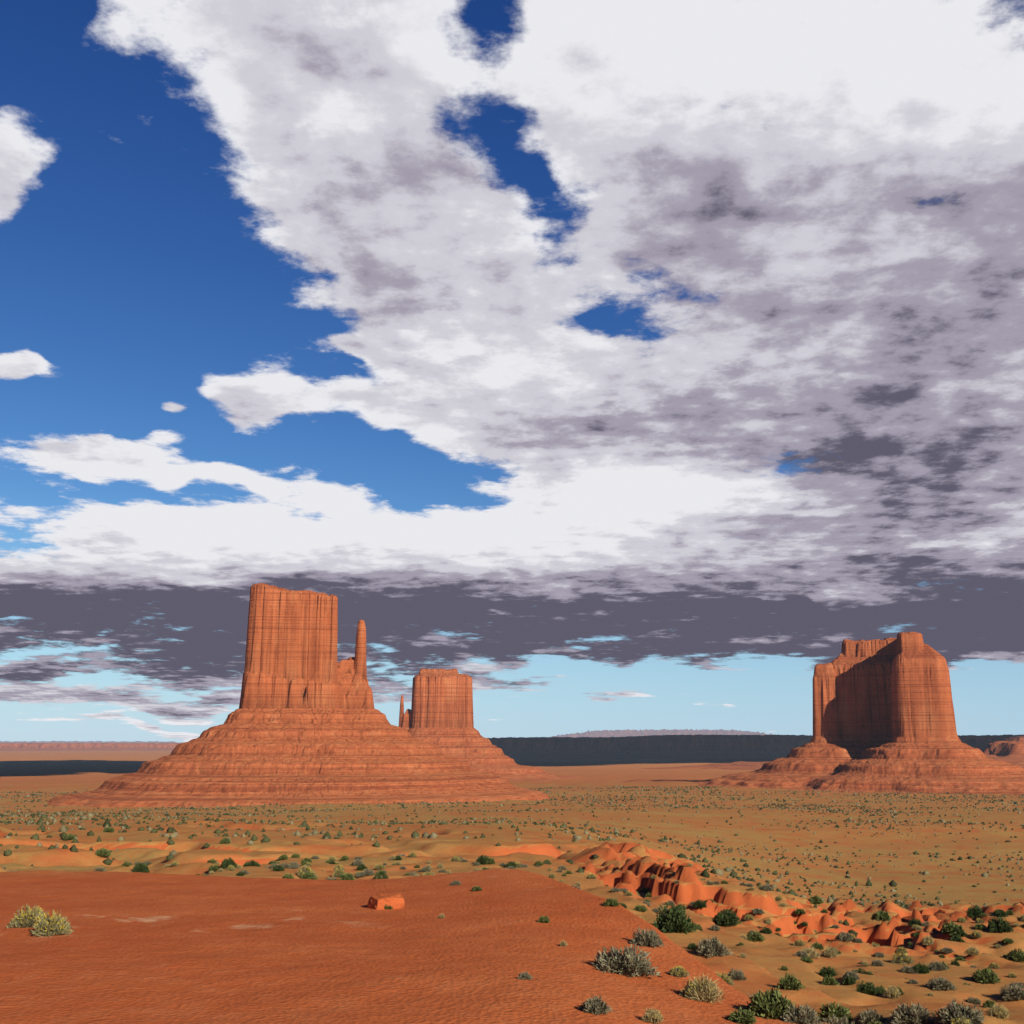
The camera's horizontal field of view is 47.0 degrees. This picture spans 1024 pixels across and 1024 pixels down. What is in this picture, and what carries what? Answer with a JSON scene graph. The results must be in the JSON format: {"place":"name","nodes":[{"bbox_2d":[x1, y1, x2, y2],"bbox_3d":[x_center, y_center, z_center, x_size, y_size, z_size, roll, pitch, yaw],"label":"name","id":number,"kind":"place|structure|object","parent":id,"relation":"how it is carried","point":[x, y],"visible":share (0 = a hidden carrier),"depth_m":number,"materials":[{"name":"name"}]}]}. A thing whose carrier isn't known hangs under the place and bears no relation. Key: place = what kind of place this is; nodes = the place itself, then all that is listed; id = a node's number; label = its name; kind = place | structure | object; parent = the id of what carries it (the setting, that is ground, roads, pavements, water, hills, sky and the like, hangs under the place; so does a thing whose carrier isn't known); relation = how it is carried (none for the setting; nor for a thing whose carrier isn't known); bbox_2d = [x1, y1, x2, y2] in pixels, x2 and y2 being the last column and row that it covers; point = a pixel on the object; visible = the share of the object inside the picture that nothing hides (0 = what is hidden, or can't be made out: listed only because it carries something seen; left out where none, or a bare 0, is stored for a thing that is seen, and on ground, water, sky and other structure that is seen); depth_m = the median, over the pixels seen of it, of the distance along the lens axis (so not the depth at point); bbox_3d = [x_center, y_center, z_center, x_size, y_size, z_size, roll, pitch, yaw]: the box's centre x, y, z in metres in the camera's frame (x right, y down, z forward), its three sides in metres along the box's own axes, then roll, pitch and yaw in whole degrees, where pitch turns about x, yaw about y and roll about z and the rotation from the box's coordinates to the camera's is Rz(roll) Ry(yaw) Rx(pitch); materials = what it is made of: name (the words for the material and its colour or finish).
{"place":"outdoors","nodes":[
{"label":"outdoors","id":0,"kind":"place"},
{"bbox_2d":[0,741,184,742],"bbox_3d":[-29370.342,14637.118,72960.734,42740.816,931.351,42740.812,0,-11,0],"label":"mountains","id":1,"kind":"structure","parent":0,"point":[87,742],"depth_m":73444.63,"materials":[{"name":"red stone"}]},
{"bbox_2d":[0,750,1023,1023],"bbox_3d":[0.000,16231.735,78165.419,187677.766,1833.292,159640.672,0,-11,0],"label":"desert ground","id":2,"kind":"structure","parent":0,"point":[186,940],"depth_m":92.85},
{"bbox_2d":[11,904,45,928],"bbox_3d":[-13.038,10.935,31.869,1.042,0.702,0.980,11,-15,-43],"label":"shrub","id":3,"kind":"object","parent":2,"relation":"on","point":[22,918],"visible":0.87,"depth_m":31.63,"materials":[{"name":"yellow plant"}]},
{"bbox_2d":[31,910,70,936],"bbox_3d":[-11.911,10.630,30.460,1.018,0.716,1.031,3,-12,-16],"label":"shrub","id":4,"kind":"object","parent":2,"relation":"on","point":[49,924],"visible":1,"depth_m":30.21,"materials":[{"name":"yellow plant"}]},
{"bbox_2d":[63,833,75,840],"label":"green shrub","id":5,"kind":"object","parent":2,"relation":"on","point":[67,837],"visible":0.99,"depth_m":250.66,"materials":[{"name":"green plant"}]},
{"bbox_2d":[0,743,180,750],"bbox_3d":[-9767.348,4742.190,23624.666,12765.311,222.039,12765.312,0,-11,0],"label":"mesa","id":6,"kind":"structure","parent":2,"relation":"on","point":[83,746],"depth_m":21158.18,"materials":[{"name":"red stone"}]},
{"bbox_2d":[95,847,109,856],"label":"green shrub","id":7,"kind":"object","parent":2,"relation":"on","point":[102,852],"visible":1,"depth_m":201.29,"materials":[{"name":"green plant"}]},
{"bbox_2d":[133,861,149,872],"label":"scrub","id":8,"kind":"object","parent":2,"relation":"on","point":[141,867],"visible":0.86,"depth_m":130.34,"materials":[{"name":"green plant"}]},
{"bbox_2d":[208,865,219,871],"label":"green shrub","id":9,"kind":"object","parent":2,"relation":"on","point":[214,868],"visible":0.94,"depth_m":123.68,"materials":[{"name":"green plant"}]},
{"bbox_2d":[219,856,236,867],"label":"scrub","id":10,"kind":"object","parent":2,"relation":"on","point":[226,863],"visible":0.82,"depth_m":123.13,"materials":[{"name":"green plant"}]},
{"bbox_2d":[244,859,260,866],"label":"scrub","id":11,"kind":"object","parent":2,"relation":"on","point":[252,863],"visible":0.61,"depth_m":124.96,"materials":[{"name":"green plant"}]},
{"bbox_2d":[273,864,284,870],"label":"scrub","id":12,"kind":"object","parent":2,"relation":"on","point":[278,868],"visible":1,"depth_m":119.25,"materials":[{"name":"green plant"}]},
{"bbox_2d":[47,583,549,807],"bbox_3d":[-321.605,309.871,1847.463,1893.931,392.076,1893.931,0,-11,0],"label":"butte","id":13,"kind":"object","parent":2,"relation":"on","point":[306,722],"visible":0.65,"depth_m":1733.39,"materials":[{"name":"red stone"}]},
{"bbox_2d":[296,865,314,877],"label":"shrub","id":14,"kind":"object","parent":2,"relation":"on","point":[305,869],"visible":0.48,"depth_m":115.73,"materials":[{"name":"beige plant"}]},
{"bbox_2d":[301,872,314,878],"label":"scrub","id":15,"kind":"object","parent":2,"relation":"on","point":[306,876],"visible":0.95,"depth_m":111.93,"materials":[{"name":"green plant"}]},
{"bbox_2d":[332,868,345,876],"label":"scrub","id":16,"kind":"object","parent":2,"relation":"on","point":[338,872],"visible":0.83,"depth_m":116.78,"materials":[{"name":"beige plant"}]},
{"bbox_2d":[341,873,354,879],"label":"scrub","id":17,"kind":"object","parent":2,"relation":"on","point":[347,876],"visible":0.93,"depth_m":110.78,"materials":[{"name":"green plant"}]},
{"bbox_2d":[364,869,375,875],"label":"scrub","id":18,"kind":"object","parent":2,"relation":"on","point":[369,872],"visible":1,"depth_m":115.91,"materials":[{"name":"grey plant"}]},
{"bbox_2d":[373,870,387,878],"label":"scrub","id":19,"kind":"object","parent":2,"relation":"on","point":[383,875],"visible":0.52,"depth_m":112.91,"materials":[{"name":"green plant"}]},
{"bbox_2d":[367,894,404,909],"bbox_3d":[-3.962,12.374,36.878,1.084,0.717,0.785,3,-9,-29],"label":"boulder","id":20,"kind":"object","parent":2,"relation":"on","point":[381,901],"depth_m":36.65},
{"bbox_2d":[477,854,488,864],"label":"scrub","id":21,"kind":"object","parent":2,"relation":"on","point":[482,859],"visible":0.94,"depth_m":150.71,"materials":[{"name":"green plant"}]},
{"bbox_2d":[399,668,582,780],"bbox_3d":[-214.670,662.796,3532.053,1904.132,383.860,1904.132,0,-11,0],"label":"butte","id":22,"kind":"object","parent":2,"relation":"on","point":[439,713],"visible":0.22,"depth_m":3492.57,"materials":[{"name":"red stone"}]},
{"bbox_2d":[0,785,1023,936],"bbox_3d":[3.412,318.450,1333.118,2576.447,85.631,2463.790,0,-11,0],"label":"valley scrub","id":23,"kind":"object","parent":2,"relation":"on","point":[415,834],"visible":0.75,"depth_m":677.00,"materials":[{"name":"green plant"}]},
{"bbox_2d":[517,971,531,979],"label":"sage shrub","id":24,"kind":"object","parent":2,"relation":"on","point":[524,976],"visible":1,"depth_m":23.67,"materials":[{"name":"grey plant"}]},
{"bbox_2d":[538,915,549,922],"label":"green shrub","id":25,"kind":"object","parent":2,"relation":"on","point":[543,919],"visible":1,"depth_m":32.87,"materials":[{"name":"green plant"}]},
{"bbox_2d":[577,995,610,1014],"bbox_3d":[1.469,8.762,20.937,0.559,0.321,0.552,4,-12,-20],"label":"sage shrub","id":26,"kind":"object","parent":2,"relation":"on","point":[596,1005],"visible":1,"depth_m":20.83,"materials":[{"name":"grey plant"}]},
{"bbox_2d":[602,898,619,906],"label":"green shrub","id":27,"kind":"object","parent":2,"relation":"on","point":[609,902],"visible":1,"depth_m":36.62,"materials":[{"name":"green plant"}]},
{"bbox_2d":[593,944,656,978],"bbox_3d":[2.458,9.979,26.231,1.444,0.700,1.428,-6,-12,26],"label":"sage shrub","id":28,"kind":"object","parent":2,"relation":"on","point":[624,961],"visible":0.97,"depth_m":25.96,"materials":[{"name":"grey plant"}]},
{"bbox_2d":[633,905,646,911],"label":"scrub","id":29,"kind":"object","parent":2,"relation":"on","point":[640,908],"visible":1,"depth_m":111.01,"materials":[{"name":"green plant"}]},
{"bbox_2d":[631,929,664,947],"bbox_3d":[3.493,11.022,30.537,0.899,0.500,0.891,5,-12,-23],"label":"sage shrub","id":30,"kind":"object","parent":2,"relation":"on","point":[648,938],"visible":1,"depth_m":30.36,"materials":[{"name":"grey plant"}]},
{"bbox_2d":[487,734,812,758],"bbox_3d":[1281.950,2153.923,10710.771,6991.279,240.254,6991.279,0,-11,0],"label":"mesa","id":31,"kind":"structure","parent":2,"relation":"on","point":[698,746],"depth_m":8982.85,"materials":[{"name":"grey stone"}]},
{"bbox_2d":[643,1004,664,1023],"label":"grass shrub","id":32,"kind":"object","parent":2,"relation":"on","point":[653,1017],"visible":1,"depth_m":20.74,"materials":[{"name":"beige plant"}]},
{"bbox_2d":[652,901,693,934],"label":"juniper shrub","id":33,"kind":"object","parent":2,"relation":"on","point":[676,920],"visible":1,"depth_m":96.74,"materials":[{"name":"green plant"}]},
{"bbox_2d":[670,964,689,976],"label":"shrub","id":34,"kind":"object","parent":2,"relation":"on","point":[680,971],"visible":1,"depth_m":26.88,"materials":[{"name":"yellow plant"}]},
{"bbox_2d":[682,978,707,1000],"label":"shrub","id":35,"kind":"object","parent":2,"relation":"on","point":[687,994],"visible":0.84,"depth_m":24.14,"materials":[{"name":"plant"}]},
{"bbox_2d":[693,899,706,907],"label":"scrub","id":36,"kind":"object","parent":2,"relation":"on","point":[699,903],"visible":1,"depth_m":150.73,"materials":[{"name":"green plant"}]},
{"bbox_2d":[683,968,722,1003],"bbox_3d":[3.921,9.794,24.239,0.816,0.760,0.826,-5,-12,24],"label":"grass shrub","id":37,"kind":"object","parent":2,"relation":"on","point":[710,990],"visible":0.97,"depth_m":24.10,"materials":[{"name":"beige plant"}]},
{"bbox_2d":[692,936,727,957],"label":"sage shrub","id":38,"kind":"object","parent":2,"relation":"on","point":[707,946],"visible":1,"depth_m":86.02,"materials":[{"name":"grey plant"}]},
{"bbox_2d":[709,924,720,930],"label":"scrub","id":39,"kind":"object","parent":2,"relation":"on","point":[714,927],"visible":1,"depth_m":116.97,"materials":[{"name":"grey plant"}]},
{"bbox_2d":[710,907,739,926],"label":"juniper shrub","id":40,"kind":"object","parent":2,"relation":"on","point":[723,917],"visible":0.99,"depth_m":133.71,"materials":[{"name":"green plant"}]},
{"bbox_2d":[718,974,733,985],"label":"scrub","id":41,"kind":"object","parent":2,"relation":"on","point":[727,980],"visible":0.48,"depth_m":62.97,"materials":[{"name":"yellow plant"}]},
{"bbox_2d":[727,968,747,980],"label":"sage shrub","id":42,"kind":"object","parent":2,"relation":"on","point":[736,974],"visible":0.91,"depth_m":79.22,"materials":[{"name":"grey plant"}]},
{"bbox_2d":[726,1007,757,1023],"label":"green shrub","id":43,"kind":"object","parent":2,"relation":"on","point":[741,1016],"visible":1,"depth_m":22.30,"materials":[{"name":"green plant"}]},
{"bbox_2d":[746,931,766,941],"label":"green shrub","id":44,"kind":"object","parent":2,"relation":"on","point":[755,936],"visible":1,"depth_m":124.37,"materials":[{"name":"green plant"}]},
{"bbox_2d":[760,926,771,933],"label":"scrub","id":45,"kind":"object","parent":2,"relation":"on","point":[765,930],"visible":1,"depth_m":128.52,"materials":[{"name":"green plant"}]},
{"bbox_2d":[760,884,772,890],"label":"scrub","id":46,"kind":"object","parent":2,"relation":"on","point":[766,888],"visible":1,"depth_m":155.57,"materials":[{"name":"grey plant"}]},
{"bbox_2d":[742,986,797,1019],"bbox_3d":[5.217,9.883,23.737,1.082,0.691,1.079,6,-13,-29],"label":"green shrub","id":47,"kind":"object","parent":2,"relation":"on","point":[767,1004],"visible":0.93,"depth_m":23.50,"materials":[{"name":"green plant"}]},
{"bbox_2d":[777,972,803,990],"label":"green shrub","id":48,"kind":"object","parent":2,"relation":"on","point":[790,982],"visible":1,"depth_m":74.37,"materials":[{"name":"green plant"}]},
{"bbox_2d":[794,939,805,945],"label":"scrub","id":49,"kind":"object","parent":2,"relation":"on","point":[798,942],"visible":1,"depth_m":122.62,"materials":[{"name":"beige plant"}]},
{"bbox_2d":[781,1004,823,1023],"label":"sage shrub","id":50,"kind":"object","parent":2,"relation":"on","point":[798,1015],"visible":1,"depth_m":23.15,"materials":[{"name":"grey plant"}]},
{"bbox_2d":[795,950,809,957],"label":"scrub","id":51,"kind":"object","parent":2,"relation":"on","point":[802,953],"visible":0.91,"depth_m":101.26,"materials":[{"name":"grey plant"}]},
{"bbox_2d":[800,956,813,962],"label":"scrub","id":52,"kind":"object","parent":2,"relation":"on","point":[806,959],"visible":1,"depth_m":99.38,"materials":[{"name":"green plant"}]},
{"bbox_2d":[801,946,819,958],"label":"grass shrub","id":53,"kind":"object","parent":2,"relation":"on","point":[812,953],"visible":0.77,"depth_m":113.82,"materials":[{"name":"beige plant"}]},
{"bbox_2d":[809,895,823,903],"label":"green shrub","id":54,"kind":"object","parent":2,"relation":"on","point":[816,900],"visible":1,"depth_m":305.80,"materials":[{"name":"green plant"}]},
{"bbox_2d":[811,941,823,949],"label":"scrub","id":55,"kind":"object","parent":2,"relation":"on","point":[817,945],"visible":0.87,"depth_m":120.06,"materials":[{"name":"green plant"}]},
{"bbox_2d":[622,632,1023,795],"bbox_3d":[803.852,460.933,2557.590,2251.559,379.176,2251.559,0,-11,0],"label":"butte","id":56,"kind":"object","parent":2,"relation":"on","point":[883,717],"visible":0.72,"depth_m":2421.83,"materials":[{"name":"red stone"}]},
{"bbox_2d":[819,965,836,977],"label":"scrub","id":57,"kind":"object","parent":2,"relation":"on","point":[828,971],"visible":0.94,"depth_m":93.65,"materials":[{"name":"green plant"}]},
{"bbox_2d":[822,946,837,957],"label":"grass shrub","id":58,"kind":"object","parent":2,"relation":"on","point":[830,952],"visible":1,"depth_m":114.56,"materials":[{"name":"beige plant"}]},
{"bbox_2d":[822,975,838,985],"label":"scrub","id":59,"kind":"object","parent":2,"relation":"on","point":[828,981],"visible":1,"depth_m":88.50,"materials":[{"name":"green plant"}]},
{"bbox_2d":[641,740,1023,770],"bbox_3d":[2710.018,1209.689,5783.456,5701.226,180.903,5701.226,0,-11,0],"label":"mesa","id":60,"kind":"structure","parent":2,"relation":"on","point":[1011,752],"depth_m":5199.72,"materials":[{"name":"red stone"}]},
{"bbox_2d":[820,1014,850,1023],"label":"scrub","id":61,"kind":"object","parent":2,"relation":"on","point":[837,1021],"visible":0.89,"depth_m":40.77,"materials":[{"name":"grey plant"}]},
{"bbox_2d":[818,1001,853,1021],"bbox_3d":[17.238,26.622,62.571,2.068,1.259,2.063,-8,-14,37],"label":"green shrub","id":62,"kind":"object","parent":2,"relation":"on","point":[829,1010],"visible":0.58,"depth_m":62.39,"materials":[{"name":"green plant"}]},
{"bbox_2d":[651,734,1023,761],"bbox_3d":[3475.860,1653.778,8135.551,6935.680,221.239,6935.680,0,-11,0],"label":"mesa","id":63,"kind":"structure","parent":2,"relation":"on","point":[981,742],"depth_m":7148.94,"materials":[{"name":"red stone"}]},
{"bbox_2d":[836,932,853,941],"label":"sage shrub","id":64,"kind":"object","parent":2,"relation":"on","point":[845,936],"visible":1,"depth_m":135.62,"materials":[{"name":"grey plant"}]},
{"bbox_2d":[841,976,856,984],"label":"scrub","id":65,"kind":"object","parent":2,"relation":"on","point":[848,980],"visible":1,"depth_m":90.34,"materials":[{"name":"green plant"}]},
{"bbox_2d":[843,970,859,979],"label":"sage shrub","id":66,"kind":"object","parent":2,"relation":"on","point":[852,974],"visible":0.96,"depth_m":91.06,"materials":[{"name":"grey plant"}]},
{"bbox_2d":[853,967,869,974],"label":"scrub","id":67,"kind":"object","parent":2,"relation":"on","point":[859,970],"visible":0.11,"depth_m":94.87,"materials":[{"name":"green plant"}]},
{"bbox_2d":[854,980,879,995],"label":"scrub","id":68,"kind":"object","parent":2,"relation":"on","point":[865,987],"visible":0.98,"depth_m":86.39,"materials":[{"name":"green plant"}]},
{"bbox_2d":[852,1008,886,1023],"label":"sage shrub","id":69,"kind":"object","parent":2,"relation":"on","point":[872,1015],"visible":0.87,"depth_m":61.23,"materials":[{"name":"grey plant"}]},
{"bbox_2d":[870,959,882,966],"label":"scrub","id":70,"kind":"object","parent":2,"relation":"on","point":[878,963],"visible":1,"depth_m":110.09,"materials":[{"name":"grey plant"}]},
{"bbox_2d":[871,909,891,921],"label":"green shrub","id":71,"kind":"object","parent":2,"relation":"on","point":[880,915],"visible":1,"depth_m":155.35,"materials":[{"name":"green plant"}]},
{"bbox_2d":[884,984,901,998],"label":"grass shrub","id":72,"kind":"object","parent":2,"relation":"on","point":[893,992],"visible":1,"depth_m":85.01,"materials":[{"name":"beige plant"}]},
{"bbox_2d":[891,950,913,963],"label":"shrub","id":73,"kind":"object","parent":2,"relation":"on","point":[898,958],"visible":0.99,"depth_m":126.91,"materials":[{"name":"yellow plant"}]},
{"bbox_2d":[899,965,916,973],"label":"scrub","id":74,"kind":"object","parent":2,"relation":"on","point":[905,969],"visible":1,"depth_m":106.62,"materials":[{"name":"grey plant"}]},
{"bbox_2d":[888,1000,933,1023],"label":"sage shrub","id":75,"kind":"object","parent":2,"relation":"on","point":[912,1013],"visible":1,"depth_m":59.92,"materials":[{"name":"grey plant"}]},
{"bbox_2d":[908,918,921,925],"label":"scrub","id":76,"kind":"object","parent":2,"relation":"on","point":[913,921],"visible":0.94,"depth_m":153.09,"materials":[{"name":"green plant"}]},
{"bbox_2d":[912,962,930,973],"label":"scrub","id":77,"kind":"object","parent":2,"relation":"on","point":[921,968],"visible":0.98,"depth_m":106.60,"materials":[{"name":"green plant"}]},
{"bbox_2d":[919,935,934,945],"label":"grass shrub","id":78,"kind":"object","parent":2,"relation":"on","point":[927,940],"visible":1,"depth_m":138.52,"materials":[{"name":"beige plant"}]},
{"bbox_2d":[927,961,945,970],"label":"scrub","id":79,"kind":"object","parent":2,"relation":"on","point":[935,966],"visible":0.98,"depth_m":108.04,"materials":[{"name":"grey plant"}]},
{"bbox_2d":[925,977,953,991],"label":"sage shrub","id":80,"kind":"object","parent":2,"relation":"on","point":[936,983],"visible":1,"depth_m":87.21,"materials":[{"name":"grey plant"}]},
{"bbox_2d":[940,947,953,952],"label":"scrub","id":81,"kind":"object","parent":2,"relation":"on","point":[945,950],"visible":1,"depth_m":130.97,"materials":[{"name":"grey plant"}]},
{"bbox_2d":[941,921,963,935],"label":"green shrub","id":82,"kind":"object","parent":2,"relation":"on","point":[950,929],"visible":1,"depth_m":141.58,"materials":[{"name":"green plant"}]},
{"bbox_2d":[950,934,964,941],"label":"scrub","id":83,"kind":"object","parent":2,"relation":"on","point":[957,938],"visible":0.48,"depth_m":139.61,"materials":[{"name":"green plant"}]},
{"bbox_2d":[934,1000,986,1023],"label":"sage shrub","id":84,"kind":"object","parent":2,"relation":"on","point":[946,1014],"visible":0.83,"depth_m":58.66,"materials":[{"name":"grey plant"}]},
{"bbox_2d":[951,1016,971,1023],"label":"scrub","id":85,"kind":"object","parent":2,"relation":"on","point":[961,1021],"visible":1,"depth_m":56.84,"materials":[{"name":"beige plant"}]},
{"bbox_2d":[965,945,979,954],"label":"grass shrub","id":86,"kind":"object","parent":2,"relation":"on","point":[972,951],"visible":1,"depth_m":129.69,"materials":[{"name":"beige plant"}]},
{"bbox_2d":[964,997,981,1004],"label":"scrub","id":87,"kind":"object","parent":2,"relation":"on","point":[973,1000],"visible":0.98,"depth_m":83.71,"materials":[{"name":"green plant"}]},
{"bbox_2d":[966,904,983,917],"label":"juniper shrub","id":88,"kind":"object","parent":2,"relation":"on","point":[975,912],"visible":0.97,"depth_m":152.87,"materials":[{"name":"green plant"}]},
{"bbox_2d":[970,930,981,937],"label":"scrub","id":89,"kind":"object","parent":2,"relation":"on","point":[975,934],"visible":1,"depth_m":140.15,"materials":[{"name":"beige plant"}]},
{"bbox_2d":[969,967,1001,983],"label":"green shrub","id":90,"kind":"object","parent":2,"relation":"on","point":[987,975],"visible":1,"depth_m":102.07,"materials":[{"name":"green plant"}]},
{"bbox_2d":[982,1000,994,1007],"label":"scrub","id":91,"kind":"object","parent":2,"relation":"on","point":[987,1004],"visible":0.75,"depth_m":65.75,"materials":[{"name":"green plant"}]},
{"bbox_2d":[986,1001,1011,1018],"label":"grass shrub","id":92,"kind":"object","parent":2,"relation":"on","point":[999,1012],"visible":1,"depth_m":60.40,"materials":[{"name":"beige plant"}]},
{"bbox_2d":[986,916,1012,932],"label":"juniper shrub","id":93,"kind":"object","parent":2,"relation":"on","point":[994,924],"visible":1,"depth_m":140.73,"materials":[{"name":"green plant"}]},
{"bbox_2d":[993,910,1007,916],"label":"scrub","id":94,"kind":"object","parent":2,"relation":"on","point":[1001,913],"visible":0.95,"depth_m":148.05,"materials":[{"name":"green plant"}]},
{"bbox_2d":[996,984,1023,1001],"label":"sage shrub","id":95,"kind":"object","parent":2,"relation":"on","point":[1012,992],"visible":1,"depth_m":84.34,"materials":[{"name":"grey plant"}]},
{"bbox_2d":[1004,948,1023,961],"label":"green shrub","id":96,"kind":"object","parent":2,"relation":"on","point":[1016,955],"visible":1,"depth_m":127.70,"materials":[{"name":"green plant"}]},
{"bbox_2d":[0,0,1023,742],"label":"sky","id":97,"kind":"structure","parent":0,"point":[615,364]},
{"bbox_2d":[552,729,778,737],"bbox_3d":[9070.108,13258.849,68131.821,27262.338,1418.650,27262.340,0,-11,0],"label":"mountains","id":98,"kind":"structure","parent":0,"point":[617,733],"depth_m":66562.53,"materials":[{"name":"grey stone"}]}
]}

